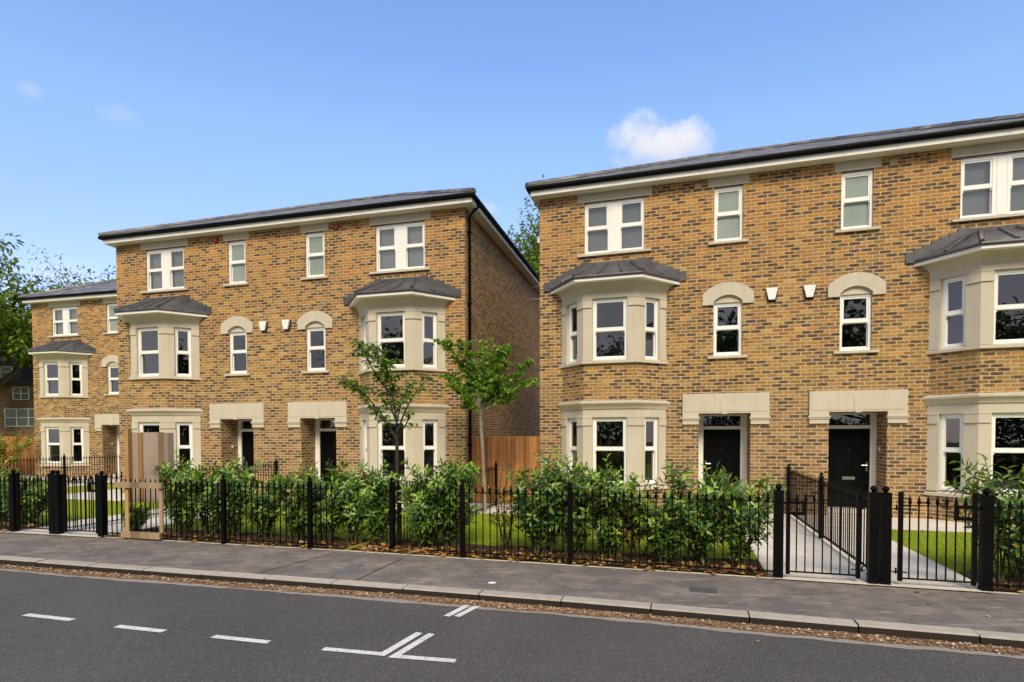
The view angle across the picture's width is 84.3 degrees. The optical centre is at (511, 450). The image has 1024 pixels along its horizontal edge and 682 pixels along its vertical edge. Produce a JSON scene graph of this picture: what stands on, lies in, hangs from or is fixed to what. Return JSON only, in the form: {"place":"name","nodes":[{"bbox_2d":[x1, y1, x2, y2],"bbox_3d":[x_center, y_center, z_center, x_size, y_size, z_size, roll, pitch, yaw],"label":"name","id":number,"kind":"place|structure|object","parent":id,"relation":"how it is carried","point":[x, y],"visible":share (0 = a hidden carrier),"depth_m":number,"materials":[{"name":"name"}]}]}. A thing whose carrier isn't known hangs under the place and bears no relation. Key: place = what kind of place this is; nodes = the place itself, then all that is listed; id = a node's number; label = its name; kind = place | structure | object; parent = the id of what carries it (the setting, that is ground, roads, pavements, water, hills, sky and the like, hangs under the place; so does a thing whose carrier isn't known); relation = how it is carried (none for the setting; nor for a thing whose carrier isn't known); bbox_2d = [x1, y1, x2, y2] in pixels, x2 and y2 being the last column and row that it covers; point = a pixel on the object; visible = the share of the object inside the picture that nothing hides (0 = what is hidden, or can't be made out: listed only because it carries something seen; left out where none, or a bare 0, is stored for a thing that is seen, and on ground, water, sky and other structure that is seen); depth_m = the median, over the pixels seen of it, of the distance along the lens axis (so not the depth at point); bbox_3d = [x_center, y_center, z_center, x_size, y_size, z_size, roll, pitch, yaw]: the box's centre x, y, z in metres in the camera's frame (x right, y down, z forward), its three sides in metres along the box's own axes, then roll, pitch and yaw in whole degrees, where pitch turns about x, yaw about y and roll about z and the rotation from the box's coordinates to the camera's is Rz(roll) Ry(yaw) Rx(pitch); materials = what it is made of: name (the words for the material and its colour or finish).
{"place":"outdoors","nodes":[
{"label":"outdoors","id":0,"kind":"place"},
{"bbox_2d":[18,279,119,477],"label":"semi detached house","id":1,"kind":"structure","parent":0,"point":[73,351],"depth_m":23.74,"materials":[{"name":"brown brick"}]},
{"bbox_2d":[27,339,95,477],"bbox_3d":[-19.171,-1.753,23.661,3.320,5.844,0.989,0,1,14],"label":"bay window","id":2,"kind":"structure","parent":1,"relation":"in","point":[65,411],"depth_m":23.61,"materials":[{"name":"beige stone"}]},
{"bbox_2d":[53,306,77,335],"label":"window","id":3,"kind":"structure","parent":1,"relation":"in","point":[60,327],"depth_m":24.19,"materials":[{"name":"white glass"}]},
{"bbox_2d":[21,509,164,531],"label":"path","id":4,"kind":"structure","parent":0,"point":[87,526],"depth_m":11.18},
{"bbox_2d":[69,511,237,534],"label":"path","id":5,"kind":"structure","parent":0,"point":[143,527],"depth_m":10.80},
{"bbox_2d":[0,570,1023,681],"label":"road","id":6,"kind":"structure","parent":0,"point":[90,642],"depth_m":4.84,"materials":[{"name":"asphalt"}]},
{"bbox_2d":[322,632,421,655],"bbox_3d":[-1.139,1.682,4.824,0.894,0.001,0.426,-1,2,-27],"label":"road marking","id":7,"kind":"object","parent":6,"relation":"on","point":[398,644],"visible":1,"depth_m":4.77,"materials":[{"name":"paint"}]},
{"bbox_2d":[389,633,456,661],"bbox_3d":[-0.636,1.682,4.774,0.550,0.001,0.617,1,2,24],"label":"road marking","id":8,"kind":"object","parent":6,"relation":"on","point":[399,653],"visible":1,"depth_m":4.62,"materials":[{"name":"paint"}]},
{"bbox_2d":[0,568,1023,658],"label":"gutter channel","id":9,"kind":"object","parent":6,"relation":"on","point":[733,630],"visible":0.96,"depth_m":5.61,"materials":[{"name":"concrete"}]},
{"bbox_2d":[0,564,1023,654],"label":"gutter silt","id":10,"kind":"object","parent":9,"relation":"on","point":[780,630],"visible":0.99,"depth_m":5.72,"materials":[{"name":"soil"}]},
{"bbox_2d":[0,564,1023,654],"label":"leaf debris","id":11,"kind":"object","parent":9,"relation":"on","point":[36,569],"visible":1,"depth_m":5.84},
{"bbox_2d":[0,532,1023,633],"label":"pavement","id":12,"kind":"structure","parent":0,"point":[953,608],"depth_m":6.73,"materials":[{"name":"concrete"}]},
{"bbox_2d":[9,530,109,536],"bbox_3d":[-8.014,1.472,9.994,2.160,0.001,0.270,0,1,15],"label":"gate threshold","id":13,"kind":"object","parent":12,"relation":"on","point":[65,533],"visible":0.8,"depth_m":9.98,"materials":[{"name":"concrete"}]},
{"bbox_2d":[8,469,19,532],"bbox_3d":[-8.990,0.928,10.204,0.106,1.173,0.106,0,1,15],"label":"gate post","id":14,"kind":"object","parent":13,"relation":"on","point":[12,502],"visible":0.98,"depth_m":10.16,"materials":[{"name":"black metal"}]},
{"bbox_2d":[47,470,54,533],"bbox_3d":[-8.082,0.932,9.962,0.106,1.173,0.106,0,1,15],"label":"gate post","id":15,"kind":"object","parent":13,"relation":"on","point":[50,503],"visible":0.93,"depth_m":9.91,"materials":[{"name":"black metal"}]},
{"bbox_2d":[15,473,50,529],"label":"garden gate","id":16,"kind":"structure","parent":15,"relation":"attached to","point":[18,481],"depth_m":10.11,"materials":[{"name":"black metal"}]},
{"bbox_2d":[52,470,63,533],"bbox_3d":[-7.971,0.932,9.933,0.106,1.173,0.106,0,1,15],"label":"gate post","id":17,"kind":"object","parent":13,"relation":"on","point":[58,501],"visible":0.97,"depth_m":9.89,"materials":[{"name":"black metal"}]},
{"bbox_2d":[61,473,98,533],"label":"garden gate","id":18,"kind":"structure","parent":17,"relation":"attached to","point":[64,484],"depth_m":9.81,"materials":[{"name":"black metal"}]},
{"bbox_2d":[96,471,107,537],"bbox_3d":[-7.019,0.937,9.680,0.106,1.173,0.106,0,1,15],"label":"gate post","id":19,"kind":"object","parent":13,"relation":"on","point":[101,507],"visible":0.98,"depth_m":9.64,"materials":[{"name":"black metal"}]},
{"bbox_2d":[0,524,1023,592],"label":"fallen leaves","id":20,"kind":"object","parent":12,"relation":"on","point":[423,551],"visible":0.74,"depth_m":8.00,"materials":[{"name":"brown plant"}]},
{"bbox_2d":[0,531,1023,594],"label":"pavement edging","id":21,"kind":"object","parent":12,"relation":"on","point":[509,561],"visible":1,"depth_m":7.73,"materials":[{"name":"concrete"}]},
{"bbox_2d":[103,475,337,548],"bbox_3d":[-4.824,0.964,9.097,4.542,1.140,0.068,0,1,15],"label":"railing","id":22,"kind":"object","parent":21,"relation":"on","point":[224,539],"visible":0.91,"depth_m":9.00,"materials":[{"name":"black metal"}]},
{"bbox_2d":[114,429,174,539],"bbox_3d":[-6.271,0.561,9.722,1.260,1.860,0.635,0,1,15],"label":"timber hoarding","id":23,"kind":"object","parent":22,"relation":"attached to","point":[145,453],"visible":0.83,"depth_m":9.92,"materials":[{"name":"wood"}]},
{"bbox_2d":[431,479,773,573],"bbox_3d":[1.014,0.992,7.466,4.542,1.140,0.068,0,1,17],"label":"railing","id":24,"kind":"object","parent":21,"relation":"on","point":[569,558],"visible":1,"depth_m":7.50,"materials":[{"name":"black metal"}]},
{"bbox_2d":[993,499,1023,588],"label":"railing","id":25,"kind":"object","parent":21,"relation":"on","point":[1009,506],"visible":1,"depth_m":6.14,"materials":[{"name":"black metal"}]},
{"bbox_2d":[771,573,992,592],"bbox_3d":[4.206,1.533,6.559,2.180,0.001,0.280,0,1,17],"label":"gate threshold","id":26,"kind":"object","parent":12,"relation":"on","point":[893,583],"visible":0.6,"depth_m":6.50,"materials":[{"name":"concrete"}]},
{"bbox_2d":[773,484,783,577],"bbox_3d":[3.207,0.988,6.804,0.106,1.173,0.106,0,1,17],"label":"gate post","id":27,"kind":"object","parent":26,"relation":"on","point":[778,522],"visible":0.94,"depth_m":6.76,"materials":[{"name":"black metal"}]},
{"bbox_2d":[866,486,880,585],"bbox_3d":[4.164,0.993,6.516,0.106,1.173,0.106,0,1,17],"label":"gate post","id":28,"kind":"object","parent":26,"relation":"on","point":[873,531],"visible":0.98,"depth_m":6.47,"materials":[{"name":"black metal"}]},
{"bbox_2d":[784,489,866,578],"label":"garden gate","id":29,"kind":"structure","parent":28,"relation":"attached to","point":[858,507],"depth_m":6.65,"materials":[{"name":"black metal"}]},
{"bbox_2d":[879,486,892,584],"bbox_3d":[4.279,0.994,6.481,0.106,1.173,0.106,0,1,17],"label":"gate post","id":30,"kind":"object","parent":26,"relation":"on","point":[885,548],"visible":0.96,"depth_m":6.44,"materials":[{"name":"black metal"}]},
{"bbox_2d":[891,491,981,585],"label":"garden gate","id":31,"kind":"structure","parent":30,"relation":"attached to","point":[900,508],"depth_m":6.32,"materials":[{"name":"black metal"}]},
{"bbox_2d":[977,488,994,592],"bbox_3d":[5.203,0.999,6.202,0.106,1.173,0.106,0,1,17],"label":"gate post","id":32,"kind":"object","parent":26,"relation":"on","point":[986,542],"visible":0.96,"depth_m":6.16,"materials":[{"name":"black metal"}]},
{"bbox_2d":[0,474,1023,592],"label":"lawn","id":33,"kind":"structure","parent":0,"point":[485,541],"depth_m":9.23,"materials":[{"name":"plant"}]},
{"bbox_2d":[0,522,47,530],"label":"planting bed","id":34,"kind":"object","parent":33,"relation":"on","point":[7,525],"visible":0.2,"depth_m":10.88,"materials":[{"name":"soil"}]},
{"bbox_2d":[0,468,47,524],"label":"laurel bush","id":35,"kind":"object","parent":34,"relation":"on","point":[24,502],"visible":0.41,"depth_m":10.88,"materials":[{"name":"green plant"}]},
{"bbox_2d":[0,233,56,387],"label":"tall tree","id":36,"kind":"object","parent":33,"relation":"on","point":[16,342],"visible":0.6,"depth_m":41.55,"materials":[{"name":"green plant"}]},
{"bbox_2d":[0,454,119,483],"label":"railing","id":37,"kind":"object","parent":33,"relation":"on","point":[64,462],"visible":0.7,"depth_m":20.33,"materials":[{"name":"black metal"}]},
{"bbox_2d":[6,475,119,481],"bbox_3d":[-15.751,1.168,22.963,13.200,0.001,2.650,0,1,14],"label":"paved strip","id":38,"kind":"object","parent":33,"relation":"on","point":[113,480],"depth_m":22.96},
{"bbox_2d":[0,429,35,473],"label":"yellowing bush","id":39,"kind":"object","parent":38,"relation":"on","point":[18,451],"visible":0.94,"depth_m":23.99,"materials":[{"name":"yellow plant"}]},
{"bbox_2d":[0,436,35,474],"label":"timber fence","id":40,"kind":"object","parent":38,"relation":"on","point":[29,454],"visible":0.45,"depth_m":25.16,"materials":[{"name":"wood"}]},
{"bbox_2d":[110,528,369,548],"bbox_3d":[-4.643,1.475,9.598,4.520,0.008,0.978,0,1,15],"label":"planting bed","id":41,"kind":"object","parent":33,"relation":"on","point":[341,542],"visible":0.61,"depth_m":9.41,"materials":[{"name":"soil"}]},
{"bbox_2d":[119,499,152,531],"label":"laurel bush","id":42,"kind":"object","parent":41,"relation":"on","point":[138,517],"visible":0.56,"depth_m":9.83,"materials":[{"name":"green plant"}]},
{"bbox_2d":[150,447,211,534],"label":"laurel bush","id":43,"kind":"object","parent":41,"relation":"on","point":[180,470],"visible":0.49,"depth_m":9.75,"materials":[{"name":"green plant"}]},
{"bbox_2d":[169,460,241,534],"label":"laurel bush","id":44,"kind":"object","parent":41,"relation":"on","point":[199,505],"visible":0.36,"depth_m":9.69,"materials":[{"name":"green plant"}]},
{"bbox_2d":[200,454,264,537],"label":"laurel bush","id":45,"kind":"object","parent":41,"relation":"on","point":[232,478],"visible":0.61,"depth_m":9.43,"materials":[{"name":"green plant"}]},
{"bbox_2d":[231,470,295,538],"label":"laurel bush","id":46,"kind":"object","parent":41,"relation":"on","point":[265,507],"visible":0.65,"depth_m":9.38,"materials":[{"name":"green plant"}]},
{"bbox_2d":[267,459,327,539],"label":"laurel bush","id":47,"kind":"object","parent":41,"relation":"on","point":[277,480],"visible":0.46,"depth_m":9.19,"materials":[{"name":"green plant"}]},
{"bbox_2d":[292,459,360,541],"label":"laurel bush","id":48,"kind":"object","parent":41,"relation":"on","point":[323,506],"visible":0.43,"depth_m":9.08,"materials":[{"name":"green plant"}]},
{"bbox_2d":[321,459,388,542],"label":"laurel bush","id":49,"kind":"object","parent":41,"relation":"on","point":[347,518],"visible":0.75,"depth_m":8.89,"materials":[{"name":"green plant"}]},
{"bbox_2d":[67,489,491,510],"bbox_3d":[-6.949,1.337,15.473,13.200,0.001,2.650,0,1,15],"label":"paved strip","id":50,"kind":"object","parent":33,"relation":"on","point":[114,494],"visible":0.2,"depth_m":16.21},
{"bbox_2d":[67,459,277,527],"bbox_3d":[-7.319,0.874,12.907,0.068,1.140,5.924,0,1,15],"label":"railing","id":51,"kind":"object","parent":50,"relation":"on","point":[275,465],"visible":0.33,"depth_m":11.15,"materials":[{"name":"black metal"}]},
{"bbox_2d":[98,188,539,503],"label":"semi detached house","id":52,"kind":"structure","parent":33,"relation":"on","point":[236,332],"depth_m":15.76,"materials":[{"name":"brown brick"}]},
{"bbox_2d":[113,295,210,474],"bbox_3d":[-10.356,-1.586,16.233,3.320,5.844,0.989,0,1,15],"label":"bay window","id":53,"kind":"structure","parent":52,"relation":"in","point":[168,399],"depth_m":16.16,"materials":[{"name":"beige stone"}]},
{"bbox_2d":[147,247,183,290],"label":"window","id":54,"kind":"structure","parent":52,"relation":"in","point":[158,270],"depth_m":16.76,"materials":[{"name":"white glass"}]},
{"bbox_2d":[168,248,183,288],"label":"window","id":55,"kind":"structure","parent":52,"relation":"in","point":[170,251],"depth_m":16.62,"materials":[{"name":"white plastic"}]},
{"bbox_2d":[223,241,248,286],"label":"window","id":56,"kind":"structure","parent":52,"relation":"in","point":[237,266],"depth_m":16.06,"materials":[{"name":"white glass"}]},
{"bbox_2d":[224,332,249,375],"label":"window","id":57,"kind":"structure","parent":52,"relation":"in","point":[232,343],"depth_m":16.13,"materials":[{"name":"white plastic"}]},
{"bbox_2d":[238,420,253,483],"bbox_3d":[-7.613,0.184,16.908,1.084,2.340,0.460,0,1,15],"label":"front door","id":58,"kind":"structure","parent":52,"relation":"in","point":[245,437],"depth_m":16.83,"materials":[{"name":"wood"}]},
{"bbox_2d":[300,233,328,279],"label":"window","id":59,"kind":"structure","parent":52,"relation":"in","point":[315,264],"depth_m":15.41,"materials":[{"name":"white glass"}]},
{"bbox_2d":[301,327,329,373],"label":"window","id":60,"kind":"structure","parent":52,"relation":"in","point":[310,348],"depth_m":15.47,"materials":[{"name":"white plastic"}]},
{"bbox_2d":[315,419,335,485],"bbox_3d":[-5.069,0.196,16.232,1.084,2.340,0.460,0,1,15],"label":"front door","id":61,"kind":"structure","parent":52,"relation":"in","point":[325,438],"depth_m":16.16,"materials":[{"name":"wood"}]},
{"bbox_2d":[376,221,424,270],"bbox_3d":[-2.882,-5.298,14.794,1.394,1.217,0.159,0,1,15],"label":"window","id":62,"kind":"structure","parent":52,"relation":"in","point":[389,238],"depth_m":14.81,"materials":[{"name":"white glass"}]},
{"bbox_2d":[343,275,460,503],"bbox_3d":[-3.011,-1.552,14.280,3.320,5.844,0.989,0,1,15],"label":"bay window","id":63,"kind":"structure","parent":52,"relation":"in","point":[412,298],"depth_m":14.25,"materials":[{"name":"beige stone"}]},
{"bbox_2d":[404,222,424,268],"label":"window","id":64,"kind":"structure","parent":52,"relation":"in","point":[407,246],"depth_m":14.65,"materials":[{"name":"white plastic"}]},
{"bbox_2d":[468,436,506,501],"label":"timber gate","id":65,"kind":"structure","parent":52,"relation":"attached to","point":[494,448],"depth_m":14.36,"materials":[{"name":"brown wood"}]},
{"bbox_2d":[387,461,497,549],"bbox_3d":[-1.104,0.906,11.104,0.068,1.140,5.634,0,1,15],"label":"railing","id":66,"kind":"object","parent":33,"relation":"on","point":[392,519],"visible":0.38,"depth_m":8.78,"materials":[{"name":"black metal"}]},
{"bbox_2d":[431,334,538,512],"bbox_3d":[-0.614,-0.507,12.507,2.446,4.198,1.563,0,1,0],"label":"sapling","id":67,"kind":"object","parent":33,"relation":"on","point":[477,383],"visible":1,"depth_m":12.42,"materials":[{"name":"green plant"}]},
{"bbox_2d":[354,538,766,575],"bbox_3d":[0.475,1.500,8.179,5.780,0.008,0.968,0,1,17],"label":"planting bed","id":68,"kind":"object","parent":33,"relation":"on","point":[753,562],"visible":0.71,"depth_m":8.00,"materials":[{"name":"soil"}]},
{"bbox_2d":[348,458,407,545],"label":"laurel bush","id":69,"kind":"object","parent":68,"relation":"on","point":[372,517],"visible":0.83,"depth_m":8.75,"materials":[{"name":"green plant"}]},
{"bbox_2d":[334,338,433,543],"bbox_3d":[-2.001,-0.115,8.876,1.436,3.348,1.174,1,2,42],"label":"sapling","id":70,"kind":"object","parent":68,"relation":"on","point":[391,392],"visible":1,"depth_m":8.88,"materials":[{"name":"green plant"}]},
{"bbox_2d":[396,456,463,547],"bbox_3d":[-1.306,0.791,8.731,1.006,1.424,1.191,-1,2,-23],"label":"laurel bush","id":71,"kind":"object","parent":68,"relation":"on","point":[422,512],"visible":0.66,"depth_m":8.46,"materials":[{"name":"green plant"}]},
{"bbox_2d":[417,445,485,547],"bbox_3d":[-0.961,0.703,8.730,1.200,1.595,1.041,-1,2,-41],"label":"laurel bush","id":72,"kind":"object","parent":68,"relation":"on","point":[448,469],"visible":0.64,"depth_m":8.60,"materials":[{"name":"green plant"}]},
{"bbox_2d":[484,459,529,551],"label":"bush","id":73,"kind":"object","parent":68,"relation":"on","point":[507,542],"visible":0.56,"depth_m":8.52,"materials":[{"name":"green plant"}]},
{"bbox_2d":[502,466,583,554],"bbox_3d":[0.482,0.858,8.243,1.276,1.304,1.086,0,1,-2],"label":"laurel bush","id":74,"kind":"object","parent":68,"relation":"on","point":[536,520],"visible":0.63,"depth_m":8.03,"materials":[{"name":"green plant"}]},
{"bbox_2d":[529,445,611,556],"bbox_3d":[0.876,0.721,7.996,1.402,1.589,1.117,-1,2,-31],"label":"laurel bush","id":75,"kind":"object","parent":68,"relation":"on","point":[581,507],"visible":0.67,"depth_m":7.86,"materials":[{"name":"green plant"}]},
{"bbox_2d":[575,453,645,557],"bbox_3d":[1.436,0.773,7.975,1.030,1.483,1.188,1,2,37],"label":"laurel bush","id":76,"kind":"object","parent":68,"relation":"on","point":[615,478],"visible":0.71,"depth_m":7.78,"materials":[{"name":"green plant"}]},
{"bbox_2d":[598,478,662,558],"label":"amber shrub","id":77,"kind":"object","parent":68,"relation":"on","point":[634,534],"visible":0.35,"depth_m":7.80,"materials":[{"name":"green plant"}]},
{"bbox_2d":[621,471,704,563],"bbox_3d":[2.075,0.901,7.622,1.144,1.244,0.969,1,2,36],"label":"laurel bush","id":78,"kind":"object","parent":68,"relation":"on","point":[667,529],"visible":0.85,"depth_m":7.44,"materials":[{"name":"green plant"}]},
{"bbox_2d":[661,458,734,563],"bbox_3d":[2.495,0.806,7.604,1.110,1.436,1.272,0,2,20],"label":"laurel bush","id":79,"kind":"object","parent":68,"relation":"on","point":[702,491],"visible":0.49,"depth_m":7.32,"materials":[{"name":"green plant"}]},
{"bbox_2d":[695,460,786,566],"bbox_3d":[3.026,0.831,7.357,1.236,1.395,0.919,-1,1,-18],"label":"laurel bush","id":80,"kind":"object","parent":68,"relation":"on","point":[734,489],"visible":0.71,"depth_m":7.26,"materials":[{"name":"green plant"}]},
{"bbox_2d":[478,503,1013,532],"bbox_3d":[6.115,1.401,11.867,13.950,0.001,2.650,0,1,17],"label":"paved strip","id":81,"kind":"object","parent":33,"relation":"on","point":[932,525],"visible":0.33,"depth_m":10.97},
{"bbox_2d":[787,464,866,568],"bbox_3d":[5.149,0.935,9.432,0.068,1.140,5.994,0,1,17],"label":"railing","id":82,"kind":"object","parent":81,"relation":"on","point":[792,475],"visible":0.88,"depth_m":8.99,"materials":[{"name":"black metal"}]},
{"bbox_2d":[958,571,1023,591],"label":"planting bed","id":83,"kind":"object","parent":33,"relation":"on","point":[1002,588],"visible":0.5,"depth_m":6.54,"materials":[{"name":"soil"}]},
{"bbox_2d":[942,453,1023,581],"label":"laurel bush","id":84,"kind":"object","parent":83,"relation":"on","point":[987,482],"visible":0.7,"depth_m":6.64,"materials":[{"name":"green plant"}]},
{"bbox_2d":[0,0,1023,308],"label":"sky","id":85,"kind":"structure","parent":0,"point":[116,115],"materials":[{"name":"blue"}]},
{"bbox_2d":[525,113,1023,524],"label":"semi detached house","id":86,"kind":"structure","parent":0,"point":[846,311],"depth_m":12.35,"materials":[{"name":"brown brick"}]},
{"bbox_2d":[507,436,539,502],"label":"timber gate","id":87,"kind":"structure","parent":86,"relation":"attached to","point":[521,443],"depth_m":14.18,"materials":[{"name":"brown wood"}]},
{"bbox_2d":[585,197,644,253],"bbox_3d":[2.430,-5.273,13.385,1.394,1.217,0.159,0,1,17],"label":"window","id":88,"kind":"structure","parent":86,"relation":"in","point":[601,218],"depth_m":13.38,"materials":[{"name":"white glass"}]},
{"bbox_2d":[544,257,686,509],"bbox_3d":[2.236,-1.528,12.890,3.320,5.844,0.989,0,1,17],"label":"bay window","id":89,"kind":"structure","parent":86,"relation":"in","point":[629,388],"depth_m":12.87,"materials":[{"name":"beige stone"}]},
{"bbox_2d":[618,198,644,250],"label":"window","id":90,"kind":"structure","parent":86,"relation":"in","point":[621,225],"depth_m":13.23,"materials":[{"name":"white plastic"}]},
{"bbox_2d":[698,414,746,501],"bbox_3d":[4.999,0.245,13.475,1.084,2.340,0.460,0,1,17],"label":"front door","id":91,"kind":"structure","parent":86,"relation":"in","point":[729,445],"depth_m":13.34,"materials":[{"name":"black wood"}]},
{"bbox_2d":[707,302,747,358],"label":"window","id":92,"kind":"structure","parent":86,"relation":"in","point":[719,355],"depth_m":12.64,"materials":[{"name":"white plastic"}]},
{"bbox_2d":[708,186,748,244],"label":"window","id":93,"kind":"structure","parent":86,"relation":"in","point":[728,202],"depth_m":12.62,"materials":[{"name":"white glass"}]},
{"bbox_2d":[828,413,876,506],"bbox_3d":[7.517,0.258,12.716,1.084,2.340,0.460,0,1,17],"label":"front door","id":94,"kind":"structure","parent":86,"relation":"in","point":[851,436],"depth_m":12.56,"materials":[{"name":"black wood"}]},
{"bbox_2d":[833,293,879,353],"bbox_3d":[7.241,-2.661,11.917,0.841,1.243,0.225,0,1,17],"label":"window","id":95,"kind":"structure","parent":86,"relation":"in","point":[862,349],"depth_m":11.91,"materials":[{"name":"white plastic"}]},
{"bbox_2d":[835,170,880,233],"bbox_3d":[7.236,-5.201,11.854,0.841,1.250,0.225,0,1,17],"label":"window","id":96,"kind":"structure","parent":86,"relation":"in","point":[856,187],"depth_m":11.89,"materials":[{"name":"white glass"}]},
{"bbox_2d":[905,223,1023,524],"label":"bay window","id":97,"kind":"structure","parent":86,"relation":"in","point":[979,380],"depth_m":10.89,"materials":[{"name":"beige stone"}]},
{"bbox_2d":[960,151,1023,217],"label":"window","id":98,"kind":"structure","parent":86,"relation":"in","point":[983,178],"depth_m":11.22,"materials":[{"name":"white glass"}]},
{"bbox_2d":[1007,152,1023,213],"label":"window","id":99,"kind":"structure","parent":86,"relation":"in","point":[1017,183],"depth_m":11.09,"materials":[{"name":"white plastic"}]},
{"bbox_2d":[745,525,865,578],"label":"path","id":100,"kind":"structure","parent":0,"point":[809,554],"depth_m":8.06,"materials":[{"name":"concrete"}]},
{"bbox_2d":[806,526,977,585],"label":"path","id":101,"kind":"structure","parent":0,"point":[931,568],"depth_m":7.43,"materials":[{"name":"concrete"}]},
{"label":"ground","id":102,"kind":"structure","parent":0,"visible":0},
{"bbox_2d":[0,349,34,436],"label":"brick building","id":103,"kind":"structure","parent":102,"relation":"on","point":[16,404],"depth_m":44.45,"materials":[{"name":"brick"}]},
{"bbox_2d":[4,408,33,426],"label":"window","id":104,"kind":"structure","parent":103,"relation":"in","point":[12,417],"depth_m":44.44,"materials":[{"name":"glass"}]},
{"bbox_2d":[7,244,116,310],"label":"tall tree","id":105,"kind":"object","parent":102,"relation":"on","point":[68,282],"visible":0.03,"depth_m":49.34,"materials":[{"name":"green plant"}]},
{"bbox_2d":[0,555,1023,647],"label":"kerb","id":106,"kind":"structure","parent":102,"relation":"on","point":[962,635],"depth_m":5.89,"materials":[{"name":"concrete"}]},
{"bbox_2d":[507,174,543,276],"bbox_3d":[1.405,-6.854,31.834,11.528,15.658,10.583,0,1,0],"label":"tall tree","id":107,"kind":"object","parent":102,"relation":"on","point":[531,255],"visible":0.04,"depth_m":31.27,"materials":[{"name":"green plant"}]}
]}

